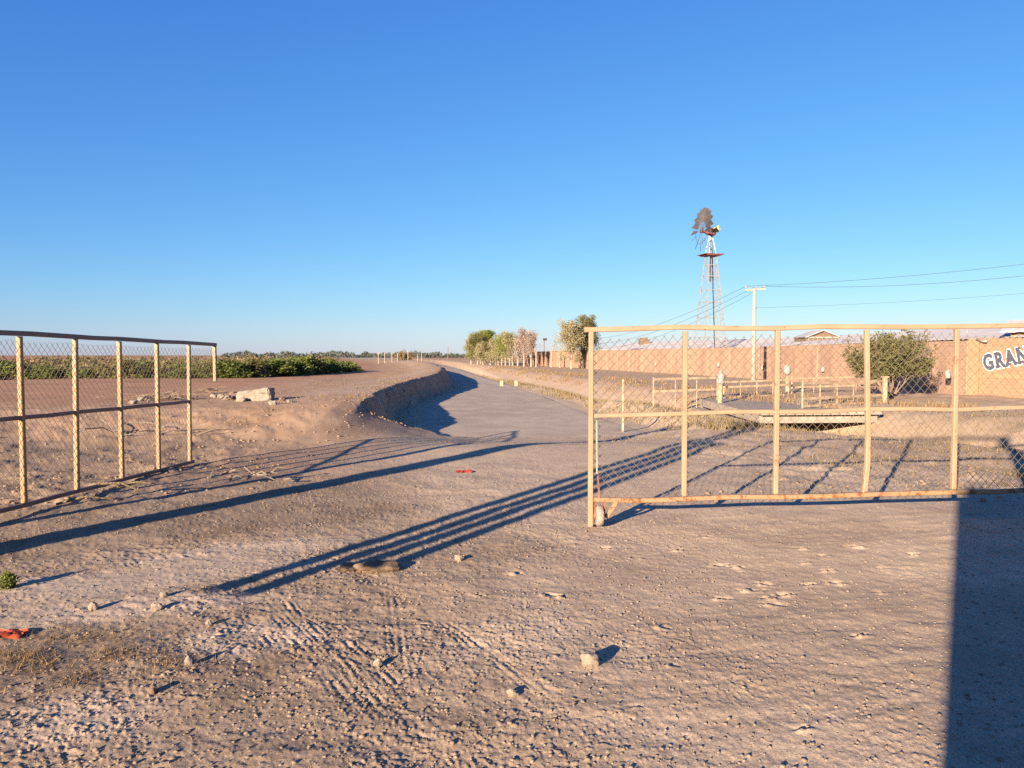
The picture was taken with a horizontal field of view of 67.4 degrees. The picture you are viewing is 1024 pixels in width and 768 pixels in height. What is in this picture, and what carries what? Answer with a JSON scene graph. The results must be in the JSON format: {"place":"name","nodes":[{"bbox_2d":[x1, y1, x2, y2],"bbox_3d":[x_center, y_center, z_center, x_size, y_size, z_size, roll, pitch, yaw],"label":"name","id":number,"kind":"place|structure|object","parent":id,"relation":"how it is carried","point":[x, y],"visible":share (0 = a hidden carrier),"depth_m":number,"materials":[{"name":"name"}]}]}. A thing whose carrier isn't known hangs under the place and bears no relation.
{"place":"outdoors","nodes":[
{"label":"outdoors","id":0,"kind":"place"},
{"bbox_2d":[337,356,647,436],"bbox_3d":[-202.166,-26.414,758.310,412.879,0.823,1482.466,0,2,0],"label":"road","id":1,"kind":"structure","parent":0,"point":[477,406],"depth_m":25.97,"materials":[{"name":"soil"}]},
{"bbox_2d":[0,355,1023,767],"bbox_3d":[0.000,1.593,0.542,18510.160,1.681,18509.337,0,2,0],"label":"ground","id":2,"kind":"structure","parent":0,"point":[972,545],"depth_m":5.45,"materials":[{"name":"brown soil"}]},
{"bbox_2d":[0,358,13,376],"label":"shrub","id":3,"kind":"object","parent":2,"relation":"on","point":[5,362],"visible":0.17,"depth_m":46.33,"materials":[{"name":"green plant"}]},
{"bbox_2d":[0,569,20,590],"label":"weed","id":4,"kind":"object","parent":2,"relation":"on","point":[8,580],"visible":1,"depth_m":5.43,"materials":[{"name":"green plant"}]},
{"bbox_2d":[0,629,27,638],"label":"plastic scrap","id":5,"kind":"object","parent":2,"relation":"on","point":[15,633],"visible":1,"depth_m":4.50,"materials":[{"name":"red"}]},
{"bbox_2d":[0,363,36,379],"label":"shrub","id":6,"kind":"object","parent":2,"relation":"on","point":[13,366],"visible":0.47,"depth_m":40.89,"materials":[{"name":"green plant"}]},
{"bbox_2d":[7,365,34,379],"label":"shrub","id":7,"kind":"object","parent":2,"relation":"on","point":[11,378],"visible":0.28,"depth_m":40.97,"materials":[{"name":"green plant"}]},
{"bbox_2d":[24,366,60,379],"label":"shrub","id":8,"kind":"object","parent":2,"relation":"on","point":[42,375],"visible":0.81,"depth_m":41.18,"materials":[{"name":"green plant"}]},
{"bbox_2d":[50,365,71,378],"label":"shrub","id":9,"kind":"object","parent":2,"relation":"on","point":[65,370],"visible":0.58,"depth_m":42.03,"materials":[{"name":"green plant"}]},
{"bbox_2d":[66,368,97,378],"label":"shrub","id":10,"kind":"object","parent":2,"relation":"on","point":[85,370],"visible":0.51,"depth_m":41.53,"materials":[{"name":"green plant"}]},
{"bbox_2d":[88,602,97,610],"bbox_3d":[-2.705,1.438,4.960,0.060,0.063,0.056,0,2,0],"label":"stone","id":11,"kind":"object","parent":2,"relation":"on","point":[92,606],"visible":1,"depth_m":4.94,"materials":[{"name":"beige stone"}]},
{"bbox_2d":[87,361,106,376],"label":"shrub","id":12,"kind":"object","parent":2,"relation":"on","point":[93,365],"visible":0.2,"depth_m":46.63,"materials":[{"name":"green plant"}]},
{"bbox_2d":[56,481,155,504],"bbox_3d":[-4.596,1.216,8.704,0.997,0.210,0.300,-1,3,-34],"label":"dry stick","id":13,"kind":"object","parent":2,"relation":"on","point":[102,483],"visible":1,"depth_m":8.68,"materials":[{"name":"brown wood"}]},
{"bbox_2d":[93,362,123,378],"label":"shrub","id":14,"kind":"object","parent":2,"relation":"on","point":[100,370],"visible":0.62,"depth_m":41.91,"materials":[{"name":"green plant"}]},
{"bbox_2d":[107,356,144,378],"bbox_3d":[-21.163,-0.935,42.325,2.030,1.359,1.896,-1,2,-15],"label":"shrub","id":15,"kind":"object","parent":2,"relation":"on","point":[128,369],"visible":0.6,"depth_m":41.99,"materials":[{"name":"green plant"}]},
{"bbox_2d":[0,614,270,714],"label":"straw","id":16,"kind":"object","parent":2,"relation":"on","point":[28,655],"visible":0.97,"depth_m":4.16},
{"bbox_2d":[132,359,165,369],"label":"shrub","id":17,"kind":"object","parent":2,"relation":"on","point":[148,365],"visible":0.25,"depth_m":47.14,"materials":[{"name":"green plant"}]},
{"bbox_2d":[135,367,166,378],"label":"shrub","id":18,"kind":"object","parent":2,"relation":"on","point":[152,373],"visible":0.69,"depth_m":42.65,"materials":[{"name":"green plant"}]},
{"bbox_2d":[96,390,206,400],"bbox_3d":[-10.494,0.333,22.473,3.174,0.290,1.357,1,2,17],"label":"branch pile","id":19,"kind":"object","parent":2,"relation":"on","point":[171,394],"visible":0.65,"depth_m":22.23,"materials":[{"name":"brown plant"}]},
{"bbox_2d":[147,685,157,695],"bbox_3d":[-1.747,1.488,3.725,0.054,0.049,0.051,0,2,0],"label":"stone","id":20,"kind":"object","parent":2,"relation":"on","point":[152,690],"visible":1,"depth_m":3.71,"materials":[{"name":"brown stone"}]},
{"bbox_2d":[84,419,225,435],"bbox_3d":[-7.035,0.873,15.160,2.786,0.298,1.633,0,2,0],"label":"branch pile","id":21,"kind":"object","parent":2,"relation":"on","point":[196,428],"visible":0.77,"depth_m":15.03,"materials":[{"name":"brown wood"}]},
{"bbox_2d":[151,603,163,611],"bbox_3d":[-2.290,1.439,4.957,0.072,0.066,0.062,-1,3,-33],"label":"stone","id":22,"kind":"object","parent":2,"relation":"on","point":[155,607],"visible":1,"depth_m":4.93,"materials":[{"name":"beige stone"}]},
{"bbox_2d":[1,355,324,369],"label":"brush","id":23,"kind":"object","parent":2,"relation":"on","point":[85,362],"visible":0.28,"depth_m":63.14,"materials":[{"name":"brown plant"}]},
{"bbox_2d":[159,591,168,597],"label":"stone","id":24,"kind":"object","parent":2,"relation":"on","point":[164,594],"visible":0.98,"depth_m":5.20,"materials":[{"name":"beige stone"}]},
{"bbox_2d":[150,364,180,375],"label":"shrub","id":25,"kind":"object","parent":2,"relation":"on","point":[163,369],"visible":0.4,"depth_m":46.72,"materials":[{"name":"green plant"}]},
{"bbox_2d":[164,368,196,378],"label":"shrub","id":26,"kind":"object","parent":2,"relation":"on","point":[175,375],"visible":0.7,"depth_m":42.71,"materials":[{"name":"green plant"}]},
{"bbox_2d":[172,363,197,370],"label":"shrub","id":27,"kind":"object","parent":2,"relation":"on","point":[185,366],"visible":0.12,"depth_m":47.77,"materials":[{"name":"green plant"}]},
{"bbox_2d":[184,655,192,664],"bbox_3d":[-1.713,1.470,4.069,0.048,0.067,0.043,2,3,44],"label":"stone","id":28,"kind":"object","parent":2,"relation":"on","point":[188,660],"visible":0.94,"depth_m":4.06,"materials":[{"name":"stone"}]},
{"bbox_2d":[182,367,208,378],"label":"shrub","id":29,"kind":"object","parent":2,"relation":"on","point":[194,373],"visible":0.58,"depth_m":43.35,"materials":[{"name":"green plant"}]},
{"bbox_2d":[184,359,218,377],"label":"shrub","id":30,"kind":"object","parent":2,"relation":"on","point":[195,365],"visible":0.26,"depth_m":43.99,"materials":[{"name":"green plant"}]},
{"bbox_2d":[193,386,233,393],"bbox_3d":[-10.193,0.213,26.362,1.471,0.263,0.976,0,2,0],"label":"branch pile","id":31,"kind":"object","parent":2,"relation":"on","point":[211,388],"visible":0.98,"depth_m":26.32,"materials":[{"name":"brown plant"}]},
{"bbox_2d":[198,358,250,377],"bbox_3d":[-16.592,-0.882,44.168,2.996,1.196,2.350,1,2,17],"label":"shrub","id":32,"kind":"object","parent":2,"relation":"on","point":[228,369],"visible":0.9,"depth_m":43.78,"materials":[{"name":"green plant"}]},
{"bbox_2d":[222,395,233,399],"bbox_3d":[-8.057,0.401,21.820,0.278,0.201,0.269,0,2,-4],"label":"rubble chunk","id":33,"kind":"object","parent":2,"relation":"on","point":[227,397],"visible":0.77,"depth_m":21.74,"materials":[{"name":"concrete"}]},
{"bbox_2d":[217,364,265,377],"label":"shrub","id":34,"kind":"object","parent":2,"relation":"on","point":[248,373],"visible":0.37,"depth_m":44.34,"materials":[{"name":"green plant"}]},
{"bbox_2d":[208,466,291,481],"bbox_3d":[-3.355,1.153,9.845,1.088,0.206,0.356,0,2,-6],"label":"branch pile","id":35,"kind":"object","parent":2,"relation":"on","point":[255,474],"visible":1,"depth_m":9.79,"materials":[{"name":"brown wood"}]},
{"bbox_2d":[236,387,274,401],"bbox_3d":[-7.009,0.303,21.058,1.007,0.434,0.528,0,2,6],"label":"concrete block","id":36,"kind":"object","parent":2,"relation":"on","point":[265,394],"depth_m":20.83,"materials":[{"name":"beige concrete"}]},
{"bbox_2d":[239,354,274,377],"bbox_3d":[-15.217,-1.077,45.610,2.064,1.456,1.918,0,2,3],"label":"shrub","id":37,"kind":"object","parent":2,"relation":"on","point":[254,364],"visible":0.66,"depth_m":45.33,"materials":[{"name":"green plant"}]},
{"bbox_2d":[0,424,529,767],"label":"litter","id":38,"kind":"object","parent":2,"relation":"on","point":[271,622],"visible":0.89,"depth_m":4.53,"materials":[{"name":"brown"}]},
{"bbox_2d":[255,359,294,376],"bbox_3d":[-14.836,-0.974,46.913,3.272,1.136,3.465,1,2,17],"label":"shrub","id":39,"kind":"object","parent":2,"relation":"on","point":[276,366],"visible":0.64,"depth_m":46.64,"materials":[{"name":"green plant"}]},
{"bbox_2d":[262,357,298,376],"bbox_3d":[-14.710,-1.060,47.922,2.707,1.214,2.640,-1,2,-29],"label":"shrub","id":40,"kind":"object","parent":2,"relation":"on","point":[285,362],"visible":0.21,"depth_m":47.82,"materials":[{"name":"green plant"}]},
{"bbox_2d":[124,364,443,424],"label":"dry tufts","id":41,"kind":"object","parent":2,"relation":"on","point":[317,396],"visible":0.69,"depth_m":21.25,"materials":[{"name":"beige plant"}]},
{"bbox_2d":[271,357,313,375],"bbox_3d":[-14.298,-1.099,48.886,3.294,1.212,3.247,-1,2,-17],"label":"shrub","id":42,"kind":"object","parent":2,"relation":"on","point":[296,365],"visible":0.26,"depth_m":48.81,"materials":[{"name":"green plant"}]},
{"bbox_2d":[282,355,322,374],"bbox_3d":[-13.831,-1.221,50.306,2.703,1.345,2.894,1,2,22],"label":"shrub","id":43,"kind":"object","parent":2,"relation":"on","point":[304,360],"visible":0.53,"depth_m":50.05,"materials":[{"name":"green plant"}]},
{"bbox_2d":[298,352,327,374],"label":"shrub","id":44,"kind":"object","parent":2,"relation":"on","point":[319,362],"visible":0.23,"depth_m":51.33,"materials":[{"name":"green plant"}]},
{"bbox_2d":[314,362,333,373],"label":"shrub","id":45,"kind":"object","parent":2,"relation":"on","point":[327,366],"visible":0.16,"depth_m":52.63,"materials":[{"name":"green plant"}]},
{"bbox_2d":[324,359,345,372],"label":"shrub","id":46,"kind":"object","parent":2,"relation":"on","point":[335,368],"visible":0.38,"depth_m":54.29,"materials":[{"name":"green plant"}]},
{"bbox_2d":[337,562,357,571],"bbox_3d":[-1.251,1.413,5.937,0.209,0.073,0.135,-1,2,-23],"label":"dirt clod","id":47,"kind":"object","parent":2,"relation":"on","point":[346,566],"visible":0.84,"depth_m":5.89,"materials":[{"name":"brown soil"}]},
{"bbox_2d":[338,360,362,371],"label":"shrub","id":48,"kind":"object","parent":2,"relation":"on","point":[352,367],"visible":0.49,"depth_m":58.12,"materials":[{"name":"green plant"}]},
{"bbox_2d":[221,349,526,357],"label":"distant trees","id":49,"kind":"object","parent":2,"relation":"on","point":[335,354],"visible":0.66,"depth_m":502.72,"materials":[{"name":"green plant"}]},
{"bbox_2d":[353,559,401,572],"bbox_3d":[-1.035,1.406,5.904,0.374,0.110,0.195,0,2,-11],"label":"dirt clod","id":50,"kind":"object","parent":2,"relation":"on","point":[376,566],"visible":0.96,"depth_m":5.85,"materials":[{"name":"brown soil"}]},
{"bbox_2d":[373,658,382,666],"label":"stone","id":51,"kind":"object","parent":2,"relation":"on","point":[377,662],"visible":0.98,"depth_m":4.05,"materials":[{"name":"beige stone"}]},
{"bbox_2d":[393,348,415,359],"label":"bare bush","id":52,"kind":"object","parent":2,"relation":"on","point":[405,354],"visible":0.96,"depth_m":149.36,"materials":[{"name":"beige plant"}]},
{"bbox_2d":[455,554,463,561],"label":"stone","id":53,"kind":"object","parent":2,"relation":"on","point":[458,558],"visible":1,"depth_m":6.14,"materials":[{"name":"beige stone"}]},
{"bbox_2d":[464,334,476,364],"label":"tree","id":54,"kind":"object","parent":2,"relation":"on","point":[467,341],"visible":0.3,"depth_m":127.80,"materials":[{"name":"green plant"}]},
{"bbox_2d":[466,332,485,364],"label":"tree","id":55,"kind":"object","parent":2,"relation":"on","point":[474,340],"visible":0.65,"depth_m":121.51,"materials":[{"name":"green plant"}]},
{"bbox_2d":[464,329,487,363],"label":"tree","id":56,"kind":"object","parent":2,"relation":"on","point":[480,332],"visible":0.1,"depth_m":126.49,"materials":[{"name":"green plant"}]},
{"bbox_2d":[473,341,494,364],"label":"tree","id":57,"kind":"object","parent":2,"relation":"on","point":[478,350],"visible":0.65,"depth_m":113.60,"materials":[{"name":"green plant"}]},
{"bbox_2d":[473,329,497,363],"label":"tree","id":58,"kind":"object","parent":2,"relation":"on","point":[488,334],"visible":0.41,"depth_m":123.25,"materials":[{"name":"green plant"}]},
{"bbox_2d":[481,340,500,364],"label":"tree","id":59,"kind":"object","parent":2,"relation":"on","point":[485,345],"visible":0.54,"depth_m":110.58,"materials":[{"name":"green plant"}]},
{"bbox_2d":[485,335,508,364],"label":"tree","id":60,"kind":"object","parent":2,"relation":"on","point":[491,350],"visible":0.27,"depth_m":107.75,"materials":[{"name":"green plant"}]},
{"bbox_2d":[491,332,520,365],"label":"tree","id":61,"kind":"object","parent":2,"relation":"on","point":[501,347],"visible":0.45,"depth_m":103.72,"materials":[{"name":"green plant"}]},
{"bbox_2d":[0,374,1020,533],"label":"soil clods","id":62,"kind":"object","parent":2,"relation":"on","point":[720,491],"visible":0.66,"depth_m":12.58,"materials":[{"name":"brown soil"}]},
{"bbox_2d":[506,689,518,696],"bbox_3d":[0.003,1.499,3.725,0.061,0.044,0.047,0,2,0],"label":"stone","id":63,"kind":"object","parent":2,"relation":"on","point":[511,693],"visible":1,"depth_m":3.71,"materials":[{"name":"beige stone"}]},
{"bbox_2d":[501,331,525,365],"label":"tree","id":64,"kind":"object","parent":2,"relation":"on","point":[508,341],"visible":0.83,"depth_m":100.43,"materials":[{"name":"green plant"}]},
{"bbox_2d":[510,337,527,365],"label":"tree","id":65,"kind":"object","parent":2,"relation":"on","point":[517,349],"visible":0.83,"depth_m":98.67,"materials":[{"name":"pink plant"}]},
{"bbox_2d":[512,326,532,366],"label":"tree","id":66,"kind":"object","parent":2,"relation":"on","point":[520,340],"visible":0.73,"depth_m":96.82,"materials":[{"name":"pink plant"}]},
{"bbox_2d":[521,329,542,366],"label":"tree","id":67,"kind":"object","parent":2,"relation":"on","point":[530,342],"visible":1,"depth_m":94.87,"materials":[{"name":"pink plant"}]},
{"bbox_2d":[551,317,585,368],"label":"tree","id":68,"kind":"object","parent":2,"relation":"on","point":[571,335],"visible":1,"depth_m":79.57,"materials":[{"name":"green plant"}]},
{"bbox_2d":[568,314,601,368],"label":"tree","id":69,"kind":"object","parent":2,"relation":"on","point":[584,321],"visible":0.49,"depth_m":81.44,"materials":[{"name":"green plant"}]},
{"bbox_2d":[574,320,600,361],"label":"tree","id":70,"kind":"object","parent":2,"relation":"on","point":[596,340],"visible":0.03,"depth_m":83.74,"materials":[{"name":"green plant"}]},
{"bbox_2d":[580,651,599,666],"bbox_3d":[0.414,1.464,4.075,0.101,0.089,0.097,0,2,0],"label":"stone","id":71,"kind":"object","parent":2,"relation":"on","point":[589,659],"visible":1,"depth_m":4.04,"materials":[{"name":"beige stone"}]},
{"bbox_2d":[622,379,623,431],"bbox_3d":[2.939,0.631,20.345,0.055,1.518,0.075,0,2,0],"label":"marker post","id":72,"kind":"object","parent":2,"relation":"on","point":[623,404],"visible":0.65,"depth_m":20.31,"materials":[{"name":"metal"}]},
{"bbox_2d":[526,347,756,378],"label":"brick wall","id":73,"kind":"structure","parent":2,"relation":"on","point":[544,359],"depth_m":60.86,"materials":[{"name":"brick"}]},
{"bbox_2d":[478,374,818,431],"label":"dry grass","id":74,"kind":"structure","parent":2,"relation":"on","point":[730,425],"depth_m":23.56,"materials":[{"name":"beige plant"}]},
{"bbox_2d":[653,376,717,407],"bbox_3d":[5.672,0.292,25.029,2.572,1.100,0.058,-1,2,-23],"label":"pipe railing","id":75,"kind":"object","parent":2,"relation":"on","point":[680,390],"visible":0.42,"depth_m":24.90,"materials":[{"name":"metal"}]},
{"bbox_2d":[690,207,727,347],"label":"windmill","id":76,"kind":"object","parent":2,"relation":"on","point":[704,216],"visible":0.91,"depth_m":74.24,"materials":[{"name":"metal"}]},
{"bbox_2d":[599,335,857,349],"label":"long shed","id":77,"kind":"structure","parent":2,"relation":"on","point":[734,343],"depth_m":85.36,"materials":[{"name":"grey"}]},
{"bbox_2d":[638,338,649,344],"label":"water tank","id":78,"kind":"object","parent":77,"relation":"on","point":[644,341],"visible":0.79,"depth_m":99.22,"materials":[{"name":"beige"}]},
{"bbox_2d":[486,365,979,433],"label":"bank grass","id":79,"kind":"structure","parent":2,"relation":"on","point":[794,396],"depth_m":28.16,"materials":[{"name":"brown plant"}]},
{"bbox_2d":[745,286,765,379],"bbox_3d":[13.561,-2.630,42.932,1.137,5.738,0.285,0,2,0],"label":"utility pole","id":80,"kind":"object","parent":2,"relation":"on","point":[753,360],"visible":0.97,"depth_m":42.84,"materials":[{"name":"wood"}]},
{"bbox_2d":[552,287,743,337],"bbox_3d":[9.597,-5.846,80.337,0.020,2.034,75.319,0,2,-5],"label":"power line","id":81,"kind":"object","parent":80,"relation":"attached to","point":[681,315],"visible":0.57,"depth_m":53.42,"materials":[{"name":"grey metal"}]},
{"bbox_2d":[557,290,756,347],"bbox_3d":[10.107,-5.305,80.358,0.020,3.115,75.420,0,2,-6],"label":"power line","id":82,"kind":"object","parent":80,"relation":"attached to","point":[693,322],"visible":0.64,"depth_m":51.80,"materials":[{"name":"grey metal"}]},
{"bbox_2d":[758,264,1021,285],"bbox_3d":[22.649,-6.101,39.299,20.440,1.570,0.018,1,2,20],"label":"power line","id":83,"kind":"object","parent":80,"relation":"attached to","point":[888,277],"visible":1,"depth_m":40.36,"materials":[{"name":"grey metal"}]},
{"bbox_2d":[759,293,1023,307],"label":"power line","id":84,"kind":"object","parent":80,"relation":"attached to","point":[886,302],"visible":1,"depth_m":41.18,"materials":[{"name":"grey metal"}]},
{"bbox_2d":[771,276,1018,286],"bbox_3d":[23.159,-5.765,39.311,19.486,1.268,0.018,1,2,21],"label":"power line","id":85,"kind":"object","parent":80,"relation":"attached to","point":[913,284],"visible":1,"depth_m":40.10,"materials":[{"name":"grey metal"}]},
{"bbox_2d":[691,398,881,422],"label":"culvert bridge","id":86,"kind":"structure","parent":2,"relation":"on","point":[786,418],"depth_m":20.09,"materials":[{"name":"concrete"}]},
{"bbox_2d":[716,370,726,402],"bbox_3d":[6.508,0.252,23.926,0.330,1.404,0.258,0,2,0],"label":"valve post","id":87,"kind":"object","parent":86,"relation":"on","point":[721,376],"visible":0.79,"depth_m":23.86,"materials":[{"name":"metal"}]},
{"bbox_2d":[723,378,788,397],"bbox_3d":[8.631,0.245,27.078,2.904,0.880,0.053,-1,2,-23],"label":"pipe railing","id":88,"kind":"object","parent":86,"relation":"on","point":[756,385],"visible":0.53,"depth_m":26.95,"materials":[{"name":"metal"}]},
{"bbox_2d":[801,380,881,407],"bbox_3d":[9.798,0.329,22.578,3.978,0.930,0.055,-1,3,-32],"label":"pipe railing","id":89,"kind":"object","parent":86,"relation":"on","point":[826,397],"visible":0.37,"depth_m":22.17,"materials":[{"name":"metal"}]},
{"bbox_2d":[783,364,790,390],"bbox_3d":[10.571,-0.007,29.520,0.298,1.502,0.298,0,2,0],"label":"valve post","id":90,"kind":"object","parent":2,"relation":"on","point":[786,370],"visible":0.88,"depth_m":29.43,"materials":[{"name":"metal"}]},
{"bbox_2d":[584,323,1023,526],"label":"gate","id":91,"kind":"structure","parent":2,"relation":"on","point":[597,513],"depth_m":7.48,"materials":[{"name":"beige metal"}]},
{"bbox_2d":[603,411,1023,492],"bbox_3d":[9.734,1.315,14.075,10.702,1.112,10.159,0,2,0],"label":"dry grass","id":92,"kind":"structure","parent":2,"relation":"on","point":[807,440],"depth_m":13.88,"materials":[{"name":"beige plant"}]},
{"bbox_2d":[793,330,841,341],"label":"gable house","id":93,"kind":"structure","parent":2,"relation":"on","point":[818,335],"depth_m":59.90,"materials":[{"name":"white plastic"}]},
{"bbox_2d":[791,376,876,393],"bbox_3d":[12.273,0.092,29.174,4.028,0.910,0.048,-1,2,-19],"label":"pipe railing","id":94,"kind":"object","parent":2,"relation":"on","point":[835,385],"visible":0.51,"depth_m":29.01,"materials":[{"name":"metal"}]},
{"bbox_2d":[761,341,968,394],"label":"brick wall","id":95,"kind":"structure","parent":2,"relation":"on","point":[814,358],"depth_m":36.34,"materials":[{"name":"brown brick"}]},
{"bbox_2d":[757,346,760,378],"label":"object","id":96,"kind":"object","parent":95,"relation":"attached to","point":[759,361],"visible":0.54,"depth_m":46.09,"materials":[{"name":"metal"}]},
{"bbox_2d":[945,369,950,377],"bbox_3d":[15.546,-0.362,27.396,0.181,0.322,0.181,-1,2,-30],"label":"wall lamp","id":97,"kind":"object","parent":95,"relation":"attached to","point":[947,372],"visible":0.9,"depth_m":27.33,"materials":[{"name":"glass"}]},
{"bbox_2d":[881,376,888,402],"bbox_3d":[11.371,0.269,23.427,0.175,1.008,0.175,0,2,0],"label":"concrete post","id":98,"kind":"object","parent":2,"relation":"on","point":[885,383],"visible":0.7,"depth_m":23.37,"materials":[{"name":"paint"}]},
{"bbox_2d":[749,331,1023,346],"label":"long shed","id":99,"kind":"structure","parent":2,"relation":"on","point":[988,335],"depth_m":37.56,"materials":[{"name":"grey metal"}]},
{"bbox_2d":[839,329,940,397],"bbox_3d":[12.748,-0.733,25.911,3.498,2.387,3.063,0,2,0],"label":"bush","id":100,"kind":"object","parent":2,"relation":"on","point":[895,356],"visible":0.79,"depth_m":25.49,"materials":[{"name":"green plant"}]},
{"bbox_2d":[838,328,1001,338],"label":"long shed","id":101,"kind":"structure","parent":2,"relation":"on","point":[939,331],"depth_m":53.69,"materials":[{"name":"grey metal"}]},
{"bbox_2d":[967,338,1023,397],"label":"sign wall","id":102,"kind":"structure","parent":2,"relation":"on","point":[987,363],"depth_m":26.09,"materials":[{"name":"beige paint"}]},
{"bbox_2d":[1000,320,1023,337],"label":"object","id":103,"kind":"structure","parent":2,"relation":"on","point":[1016,331],"depth_m":29.83,"materials":[{"name":"white"}]},
{"bbox_2d":[1002,466,1023,479],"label":"green grass","id":104,"kind":"structure","parent":2,"relation":"on","point":[1020,476],"depth_m":10.08,"materials":[{"name":"green plant"}]},
{"bbox_2d":[0,0,1023,354],"label":"sky","id":105,"kind":"structure","parent":0,"point":[256,176],"materials":[{"name":"blue"}]},
{"bbox_3d":[-5.195,0.538,7.005,0.120,2.300,0.120,0,2,0],"label":"gate post","id":106,"kind":"object","parent":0,"visible":0},
{"bbox_2d":[0,330,216,513],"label":"gate","id":107,"kind":"structure","parent":106,"relation":"attached to","point":[21,417],"depth_m":9.19,"materials":[{"name":"beige metal"}]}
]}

